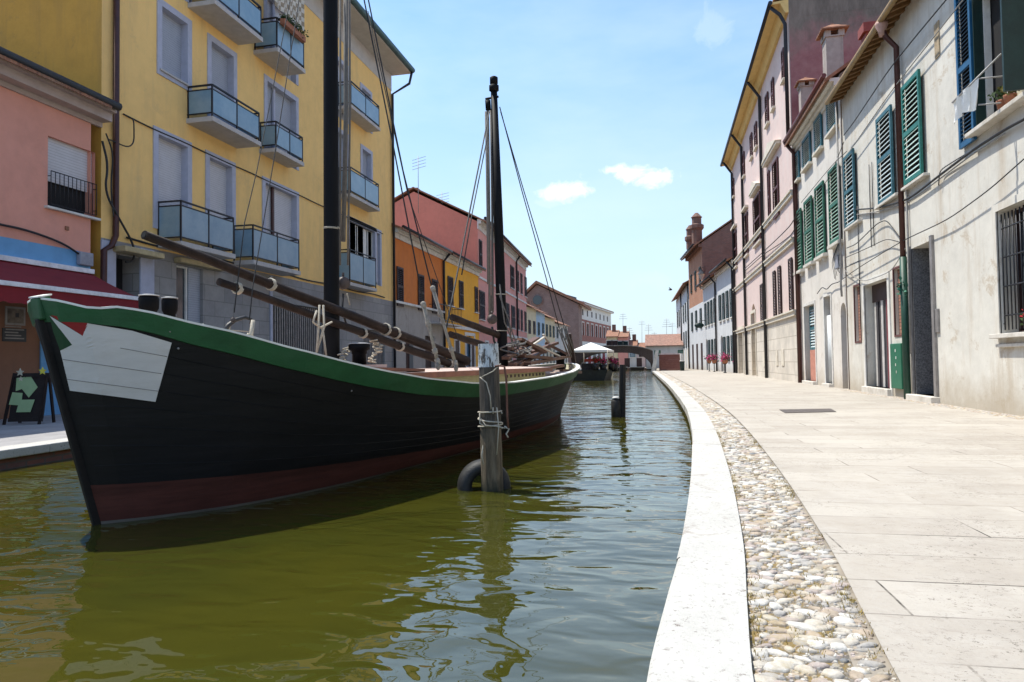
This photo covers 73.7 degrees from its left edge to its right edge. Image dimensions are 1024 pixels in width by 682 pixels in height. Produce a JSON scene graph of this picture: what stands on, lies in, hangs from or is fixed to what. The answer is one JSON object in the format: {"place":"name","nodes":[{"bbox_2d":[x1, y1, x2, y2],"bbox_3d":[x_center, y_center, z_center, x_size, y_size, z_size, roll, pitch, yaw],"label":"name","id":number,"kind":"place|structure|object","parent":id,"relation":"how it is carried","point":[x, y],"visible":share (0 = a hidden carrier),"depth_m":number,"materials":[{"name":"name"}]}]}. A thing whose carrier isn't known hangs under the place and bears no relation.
{"place":"outdoors","nodes":[
{"label":"outdoors","id":0,"kind":"place"},
{"bbox_2d":[0,449,72,470],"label":"quay wall brick","id":1,"kind":"object","parent":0,"point":[23,461],"depth_m":8.20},
{"bbox_2d":[0,368,580,446],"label":"quay pavement","id":2,"kind":"structure","parent":0,"point":[16,433],"depth_m":10.04,"materials":[{"name":"beige stone"}]},
{"bbox_2d":[2,367,55,424],"bbox_3d":[-8.119,0.919,11.530,0.681,0.959,0.414,-1,-2,0],"label":"pavement board","id":3,"kind":"object","parent":2,"relation":"on","point":[26,399],"visible":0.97,"depth_m":11.43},
{"bbox_2d":[0,438,69,459],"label":"quay kerb","id":4,"kind":"structure","parent":2,"relation":"on","point":[20,450],"depth_m":8.18,"materials":[{"name":"white stone"}]},
{"bbox_2d":[0,370,691,681],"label":"canal water","id":5,"kind":"structure","parent":0,"point":[556,561],"depth_m":3.79,"materials":[{"name":"green liquid"}]},
{"bbox_2d":[27,0,581,525],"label":"sailing boat","id":6,"kind":"object","parent":5,"relation":"on","point":[167,412],"visible":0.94,"depth_m":5.69,"materials":[{"name":"wood"}]},
{"bbox_2d":[478,343,508,491],"bbox_3d":[-0.168,1.013,6.127,0.230,1.981,0.305,0,-2,-15],"label":"mooring post","id":7,"kind":"object","parent":5,"relation":"in","point":[491,466],"visible":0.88,"depth_m":6.10,"materials":[{"name":"grey wood"}]},
{"bbox_2d":[457,459,510,490],"bbox_3d":[-0.257,1.328,6.261,0.482,0.482,0.208,0,-2,-12],"label":"tyre","id":8,"kind":"object","parent":7,"relation":"hanging from","point":[470,473],"visible":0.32,"depth_m":6.16,"materials":[{"name":"rubber"}]},
{"bbox_2d":[478,364,509,463],"bbox_3d":[-0.154,0.650,6.169,0.324,0.895,0.245,-1,-2,12],"label":"mooring rope","id":9,"kind":"object","parent":7,"relation":"attached to","point":[492,412],"visible":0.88,"depth_m":6.06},
{"bbox_2d":[573,343,613,380],"bbox_3d":[5.075,1.346,42.297,2.359,2.475,5.326,-1,-2,12],"label":"covered boat","id":10,"kind":"object","parent":5,"relation":"on","point":[588,373],"visible":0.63,"depth_m":39.94,"materials":[{"name":"white fabric"}]},
{"bbox_2d":[591,356,600,369],"bbox_3d":[4.869,1.244,39.798,0.681,0.934,0.684,-1,-2,-2],"label":"flower box","id":11,"kind":"object","parent":10,"relation":"on","point":[595,365],"visible":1,"depth_m":39.70,"materials":[{"name":"metal"}]},
{"bbox_2d":[598,356,609,369],"bbox_3d":[5.422,1.327,40.155,0.729,0.898,0.626,0,-2,-14],"label":"flower box","id":12,"kind":"object","parent":10,"relation":"on","point":[602,366],"visible":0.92,"depth_m":40.00,"materials":[{"name":"metal"}]},
{"bbox_2d":[608,356,615,369],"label":"flower box","id":13,"kind":"object","parent":10,"relation":"on","point":[610,364],"visible":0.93,"depth_m":41.68,"materials":[{"name":"metal"}]},
{"bbox_2d":[611,359,618,371],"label":"flower box","id":14,"kind":"object","parent":10,"relation":"on","point":[616,367],"visible":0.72,"depth_m":42.42,"materials":[{"name":"metal"}]},
{"bbox_2d":[619,365,628,416],"bbox_3d":[2.290,1.316,13.934,0.278,1.668,0.148,-1,-2,12],"label":"mooring post","id":15,"kind":"object","parent":5,"relation":"in","point":[622,383],"visible":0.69,"depth_m":13.90,"materials":[{"name":"wood"}]},
{"bbox_2d":[611,397,620,416],"bbox_3d":[2.121,1.367,13.919,0.200,0.465,0.195,-1,-2,12],"label":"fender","id":16,"kind":"object","parent":15,"relation":"attached to","point":[615,406],"visible":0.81,"depth_m":13.84,"materials":[{"name":"rubber"}]},
{"bbox_2d":[575,345,682,372],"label":"bridge","id":17,"kind":"structure","parent":5,"relation":"on","point":[673,362],"depth_m":59.25,"materials":[{"name":"brick"}]},
{"bbox_2d":[630,367,644,369],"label":"rowing boat","id":18,"kind":"object","parent":5,"relation":"on","point":[636,368],"visible":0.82,"depth_m":78.60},
{"bbox_2d":[357,0,771,342],"label":"sky","id":19,"kind":"structure","parent":0,"point":[618,115],"materials":[{"name":"blue"}]},
{"bbox_2d":[652,372,687,417],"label":"quay wall","id":20,"kind":"structure","parent":0,"point":[670,390],"depth_m":24.44,"materials":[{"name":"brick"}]},
{"bbox_2d":[647,371,753,681],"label":"kerb","id":21,"kind":"structure","parent":20,"relation":"on","point":[703,633],"depth_m":2.77,"materials":[{"name":"white stone"}]},
{"bbox_2d":[628,367,899,681],"bbox_3d":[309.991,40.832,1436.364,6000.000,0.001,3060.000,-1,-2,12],"label":"ground","id":22,"kind":"structure","parent":0,"point":[883,657],"depth_m":2.60,"materials":[{"name":"beige stone"}]},
{"bbox_2d":[0,46,122,418],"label":"row house","id":23,"kind":"structure","parent":22,"relation":"on","point":[48,117],"depth_m":13.47,"materials":[{"name":"paint"}]},
{"bbox_2d":[2,326,25,341],"bbox_3d":[-9.392,-0.135,12.888,0.018,0.292,0.486,-1,-2,12],"label":"poster","id":24,"kind":"object","parent":23,"relation":"attached to","point":[14,334],"visible":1,"depth_m":12.88,"materials":[{"name":"paper"}]},
{"bbox_2d":[5,306,25,325],"bbox_3d":[-9.393,-0.473,12.912,0.020,0.351,0.411,-1,-2,12],"label":"poster","id":25,"kind":"object","parent":23,"relation":"attached to","point":[15,315],"visible":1,"depth_m":12.90,"materials":[{"name":"beige paper"}]},
{"bbox_2d":[48,181,83,213],"bbox_3d":[-9.355,-3.391,14.289,0.040,1.430,1.171,-1,-2,12],"label":"window","id":26,"kind":"structure","parent":23,"relation":"in","point":[51,187],"depth_m":14.27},
{"bbox_2d":[0,254,138,308],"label":"awning","id":27,"kind":"object","parent":23,"relation":"attached to","point":[22,280],"visible":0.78,"depth_m":12.94,"materials":[{"name":"red fabric"}]},
{"bbox_2d":[0,0,414,367],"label":"apartment building","id":28,"kind":"structure","parent":22,"relation":"on","point":[176,142],"depth_m":19.11,"materials":[{"name":"yellow paint"}]},
{"bbox_2d":[116,258,121,289],"bbox_3d":[-9.276,-0.200,15.722,0.040,3.477,0.737,-1,-2,12],"label":"door","id":29,"kind":"structure","parent":28,"relation":"in","point":[118,261],"depth_m":16.02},
{"bbox_2d":[176,265,187,319],"bbox_3d":[-8.507,-0.504,17.770,0.075,2.849,1.028,-1,-2,12],"label":"window","id":30,"kind":"structure","parent":28,"relation":"in","point":[181,272],"depth_m":17.68,"materials":[{"name":"grey glass"}]},
{"bbox_2d":[275,0,303,30],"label":"cloth","id":31,"kind":"object","parent":28,"relation":"hanging from","point":[282,5],"visible":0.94,"depth_m":21.50,"materials":[{"name":"white fabric"}]},
{"bbox_2d":[278,13,308,42],"bbox_3d":[-6.849,-9.865,21.456,0.497,0.452,1.568,-1,-2,12],"label":"planter","id":32,"kind":"object","parent":28,"relation":"attached to","point":[299,33],"visible":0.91,"depth_m":21.29,"materials":[{"name":"ceramic"}]},
{"bbox_2d":[273,305,315,351],"bbox_3d":[-7.456,0.267,23.139,0.040,2.949,3.265,-1,-2,12],"label":"doorway","id":33,"kind":"structure","parent":28,"relation":"in","point":[273,305],"depth_m":23.28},
{"bbox_2d":[355,225,371,257],"bbox_3d":[-6.317,-3.670,28.254,0.075,2.200,2.507,-1,-2,12],"label":"window","id":34,"kind":"structure","parent":28,"relation":"in","point":[370,237],"depth_m":29.16,"materials":[{"name":"white glass"}]},
{"bbox_2d":[350,222,377,284],"bbox_3d":[-6.263,-3.603,28.499,0.075,2.300,3.073,-1,-2,12],"label":"window","id":35,"kind":"structure","parent":28,"relation":"in","point":[367,231],"depth_m":29.00,"materials":[{"name":"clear glass"}]},
{"bbox_2d":[365,331,379,364],"bbox_3d":[-6.132,0.726,29.242,0.040,2.370,2.200,-1,-2,12],"label":"doorway","id":36,"kind":"structure","parent":28,"relation":"in","point":[372,331],"depth_m":29.45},
{"bbox_2d":[395,225,461,368],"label":"row house","id":37,"kind":"structure","parent":22,"relation":"on","point":[410,318],"depth_m":34.49,"materials":[{"name":"orange paint"}]},
{"bbox_2d":[406,343,409,367],"bbox_3d":[-5.212,0.889,33.337,0.050,2.270,1.000,-1,-2,12],"label":"door","id":38,"kind":"structure","parent":37,"relation":"in","point":[407,355],"depth_m":33.56,"materials":[{"name":"grey wood"}]},
{"bbox_2d":[425,336,430,367],"bbox_3d":[-4.569,0.922,36.319,0.050,2.370,1.500,-1,-2,12],"label":"door","id":39,"kind":"structure","parent":37,"relation":"in","point":[427,363],"depth_m":36.53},
{"bbox_2d":[395,187,531,361],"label":"town house","id":40,"kind":"structure","parent":22,"relation":"on","point":[443,223],"depth_m":47.35,"materials":[{"name":"paint"}]},
{"bbox_2d":[412,156,425,212],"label":"roof aerial","id":41,"kind":"object","parent":40,"relation":"on","point":[418,180],"visible":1,"depth_m":42.64,"materials":[{"name":"metal"}]},
{"bbox_2d":[444,251,485,366],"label":"row house","id":42,"kind":"structure","parent":22,"relation":"on","point":[466,297],"depth_m":42.69,"materials":[{"name":"yellow paint"}]},
{"bbox_2d":[455,340,458,352],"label":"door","id":43,"kind":"structure","parent":42,"relation":"in","point":[456,341],"depth_m":41.15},
{"bbox_2d":[466,343,469,366],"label":"door","id":44,"kind":"structure","parent":42,"relation":"in","point":[467,345],"depth_m":44.13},
{"bbox_2d":[472,345,473,366],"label":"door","id":45,"kind":"structure","parent":42,"relation":"in","point":[472,345],"depth_m":44.55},
{"bbox_2d":[526,304,539,364],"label":"row house","id":46,"kind":"structure","parent":22,"relation":"on","point":[531,322],"depth_m":70.39,"materials":[{"name":"paint"}]},
{"bbox_2d":[526,305,547,363],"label":"row house","id":47,"kind":"structure","parent":22,"relation":"on","point":[540,323],"depth_m":74.78,"materials":[{"name":"blue paint"}]},
{"bbox_2d":[526,301,557,363],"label":"row house","id":48,"kind":"structure","parent":22,"relation":"on","point":[550,328],"depth_m":79.75,"materials":[{"name":"paint"}]},
{"bbox_2d":[540,309,569,362],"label":"row house","id":49,"kind":"structure","parent":22,"relation":"on","point":[560,345],"depth_m":86.31,"materials":[{"name":"grey paint"}]},
{"bbox_2d":[526,281,590,366],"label":"brick hall","id":50,"kind":"structure","parent":22,"relation":"on","point":[538,295],"depth_m":98.02,"materials":[{"name":"brick"}]},
{"bbox_2d":[533,295,541,304],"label":"round window","id":51,"kind":"structure","parent":50,"relation":"in","point":[537,299],"depth_m":98.43,"materials":[{"name":"grey glass"}]},
{"bbox_2d":[573,300,613,367],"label":"brick palace","id":52,"kind":"structure","parent":22,"relation":"on","point":[596,321],"depth_m":110.22,"materials":[{"name":"pink brick"}]},
{"bbox_2d":[605,325,619,366],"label":"cottage","id":53,"kind":"structure","parent":22,"relation":"on","point":[611,336],"depth_m":91.31,"materials":[{"name":"paint"}]},
{"bbox_2d":[617,326,630,366],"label":"cottage","id":54,"kind":"structure","parent":22,"relation":"on","point":[623,339],"depth_m":90.94,"materials":[{"name":"paint"}]},
{"bbox_2d":[624,358,629,366],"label":"door","id":55,"kind":"structure","parent":54,"relation":"in","point":[627,360],"depth_m":90.73,"materials":[{"name":"brown wood"}]},
{"bbox_2d":[628,334,641,366],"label":"cottage","id":56,"kind":"structure","parent":22,"relation":"on","point":[635,361],"depth_m":90.62,"materials":[{"name":"grey paint"}]},
{"bbox_2d":[636,358,641,366],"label":"door","id":57,"kind":"structure","parent":56,"relation":"in","point":[639,360],"depth_m":90.41,"materials":[{"name":"brown wood"}]},
{"bbox_2d":[637,343,645,366],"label":"cottage","id":58,"kind":"structure","parent":22,"relation":"on","point":[642,357],"depth_m":90.36,"materials":[{"name":"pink paint"}]},
{"bbox_2d":[645,334,683,368],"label":"cottage","id":59,"kind":"structure","parent":22,"relation":"on","point":[667,343],"depth_m":78.42,"materials":[{"name":"orange paint"}]},
{"bbox_2d":[671,292,682,340],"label":"row house","id":60,"kind":"structure","parent":22,"relation":"on","point":[678,296],"depth_m":83.01,"materials":[{"name":"white paint"}]},
{"bbox_2d":[676,280,690,368],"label":"row house","id":61,"kind":"structure","parent":22,"relation":"on","point":[684,288],"depth_m":72.58,"materials":[{"name":"white paint"}]},
{"bbox_2d":[680,213,731,369],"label":"row house","id":62,"kind":"structure","parent":22,"relation":"on","point":[710,252],"depth_m":61.28,"materials":[{"name":"white paint"}]},
{"bbox_2d":[692,344,693,368],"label":"door","id":63,"kind":"structure","parent":62,"relation":"in","point":[693,344],"depth_m":65.98,"materials":[{"name":"wood"}]},
{"bbox_2d":[696,344,697,368],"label":"door","id":64,"kind":"structure","parent":62,"relation":"in","point":[696,344],"depth_m":63.35,"materials":[{"name":"wood"}]},
{"bbox_2d":[701,343,702,369],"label":"door","id":65,"kind":"structure","parent":62,"relation":"in","point":[701,343],"depth_m":60.70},
{"bbox_2d":[696,274,718,370],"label":"row house","id":66,"kind":"structure","parent":22,"relation":"on","point":[709,288],"depth_m":55.24,"materials":[{"name":"white paint"}]},
{"bbox_2d":[694,320,704,327],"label":"hanging sign","id":67,"kind":"object","parent":66,"relation":"attached to","point":[698,325],"visible":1,"depth_m":58.50,"materials":[{"name":"metal"}]},
{"bbox_2d":[698,267,704,279],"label":"street lamp","id":68,"kind":"object","parent":66,"relation":"attached to","point":[701,273],"visible":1,"depth_m":58.13,"materials":[{"name":"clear glass"}]},
{"bbox_2d":[709,257,734,372],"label":"row house","id":69,"kind":"structure","parent":22,"relation":"on","point":[725,301],"depth_m":48.10,"materials":[{"name":"white paint"}]},
{"bbox_2d":[675,380,854,681],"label":"gutter bed","id":70,"kind":"object","parent":22,"relation":"on","point":[845,667],"visible":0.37,"depth_m":2.56,"materials":[{"name":"beige stone"}]},
{"bbox_2d":[657,371,896,681],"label":"cobbled gutter","id":71,"kind":"object","parent":70,"relation":"on","point":[782,662],"visible":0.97,"depth_m":2.83,"materials":[{"name":"stone"}]},
{"bbox_2d":[714,425,893,673],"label":"moss tufts","id":72,"kind":"object","parent":71,"relation":"on","point":[841,593],"visible":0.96,"depth_m":2.66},
{"bbox_2d":[720,0,889,381],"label":"town house","id":73,"kind":"structure","parent":22,"relation":"on","point":[756,161],"depth_m":29.80,"materials":[{"name":"pink paint"}]},
{"bbox_2d":[775,350,777,365],"bbox_3d":[11.605,0.745,29.910,0.030,0.666,0.491,-1,-2,12],"label":"cellar window","id":74,"kind":"structure","parent":73,"relation":"in","point":[776,351],"depth_m":29.89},
{"bbox_2d":[781,349,784,365],"bbox_3d":[11.316,0.690,28.530,0.030,0.675,0.547,-1,-2,12],"label":"cellar window","id":75,"kind":"structure","parent":73,"relation":"in","point":[782,351],"depth_m":28.50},
{"bbox_2d":[782,24,857,388],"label":"row house","id":76,"kind":"structure","parent":22,"relation":"on","point":[813,138],"depth_m":22.04,"materials":[{"name":"white paint"}]},
{"bbox_2d":[809,305,814,344],"bbox_3d":[10.725,0.067,24.099,0.040,2.685,1.636,-1,-2,12],"label":"door","id":77,"kind":"structure","parent":76,"relation":"in","point":[813,305],"depth_m":24.43,"materials":[{"name":"metal"}]},
{"bbox_2d":[810,350,815,380],"bbox_3d":[10.667,0.858,24.012,0.050,1.100,1.286,-1,-2,12],"label":"door panel","id":78,"kind":"structure","parent":76,"relation":"in","point":[812,352],"depth_m":24.21,"materials":[{"name":"wood"}]},
{"bbox_2d":[824,0,1023,416],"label":"row house","id":79,"kind":"structure","parent":22,"relation":"on","point":[934,213],"depth_m":13.20,"materials":[{"name":"white paint"}]},
{"bbox_2d":[853,283,861,342],"bbox_3d":[9.402,-0.746,18.566,0.030,1.599,0.639,-1,-2,12],"label":"window frame","id":80,"kind":"structure","parent":79,"relation":"in","point":[858,283],"depth_m":18.84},
{"bbox_2d":[879,316,886,386],"bbox_3d":[9.377,-0.165,16.894,0.030,2.622,1.889,-1,-2,12],"label":"doorway","id":81,"kind":"structure","parent":79,"relation":"in","point":[884,316],"depth_m":17.32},
{"bbox_2d":[892,265,901,336],"bbox_3d":[8.726,-0.890,15.435,0.030,1.589,0.540,-1,-2,12],"label":"window frame","id":82,"kind":"structure","parent":79,"relation":"in","point":[896,267],"depth_m":15.65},
{"bbox_2d":[951,53,1002,105],"bbox_3d":[7.329,-3.984,10.427,1.050,0.732,0.192,-1,-2,19],"label":"clothes pole","id":83,"kind":"object","parent":79,"relation":"attached to","point":[982,72],"visible":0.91,"depth_m":10.44,"materials":[{"name":"white metal"}]},
{"bbox_2d":[953,78,978,124],"bbox_3d":[7.024,-3.704,10.560,0.343,0.647,0.059,-2,-2,34],"label":"cloth","id":84,"kind":"object","parent":83,"relation":"hanging from","point":[965,101],"visible":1,"depth_m":10.54,"materials":[{"name":"white fabric"}]},
{"bbox_2d":[982,0,1023,117],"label":"window frame","id":85,"kind":"structure","parent":79,"relation":"in","point":[985,3],"depth_m":11.34,"materials":[{"name":"white wood"}]},
{"bbox_2d":[988,86,1017,109],"bbox_3d":[7.509,-3.716,10.456,0.384,0.388,0.306,-2,-2,39],"label":"potted plant","id":86,"kind":"object","parent":79,"relation":"on","point":[998,97],"visible":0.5,"depth_m":10.46,"materials":[{"name":"plant"}]},
{"bbox_2d":[990,0,1016,112],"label":"window","id":87,"kind":"structure","parent":79,"relation":"in","point":[994,4],"depth_m":11.23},
{"bbox_2d":[997,85,1020,103],"bbox_3d":[7.427,-3.720,10.216,0.313,0.384,0.400,-1,-2,12],"label":"plant pot","id":88,"kind":"object","parent":79,"relation":"on","point":[1009,96],"visible":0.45,"depth_m":10.20,"materials":[{"name":"ceramic"}]},
{"bbox_2d":[1014,208,1023,331],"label":"window","id":89,"kind":"structure","parent":79,"relation":"in","point":[1018,227],"depth_m":10.73,"materials":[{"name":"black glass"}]},
{"bbox_2d":[662,370,1023,681],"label":"pavement","id":90,"kind":"structure","parent":0,"point":[915,510],"depth_m":4.20,"materials":[{"name":"stone"}]},
{"bbox_2d":[680,361,684,370],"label":"litter bin","id":91,"kind":"object","parent":90,"relation":"on","point":[682,364],"visible":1,"depth_m":56.60,"materials":[{"name":"metal"}]},
{"bbox_2d":[703,355,710,370],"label":"flower pot","id":92,"kind":"object","parent":90,"relation":"on","point":[708,358],"visible":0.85,"depth_m":51.98,"materials":[{"name":"metal"}]},
{"bbox_2d":[710,354,718,371],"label":"flower pot","id":93,"kind":"object","parent":90,"relation":"on","point":[714,358],"visible":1,"depth_m":49.60,"materials":[{"name":"metal"}]},
{"bbox_2d":[718,352,729,372],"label":"flower pot","id":94,"kind":"object","parent":90,"relation":"on","point":[723,354],"visible":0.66,"depth_m":45.32,"materials":[{"name":"metal"}]},
{"bbox_2d":[721,352,732,372],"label":"flower pot","id":95,"kind":"object","parent":90,"relation":"on","point":[725,358],"visible":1,"depth_m":44.90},
{"bbox_2d":[779,408,835,412],"bbox_3d":[5.147,1.210,11.847,1.180,0.008,0.744,-1,-2,-3],"label":"drain cover","id":96,"kind":"object","parent":90,"relation":"on","point":[805,410],"visible":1,"depth_m":11.81,"materials":[{"name":"metal"}]},
{"bbox_2d":[839,389,1023,419],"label":"cobbled edge","id":97,"kind":"object","parent":90,"relation":"on","point":[975,410],"visible":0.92,"depth_m":12.09,"materials":[{"name":"stone"}]}
]}

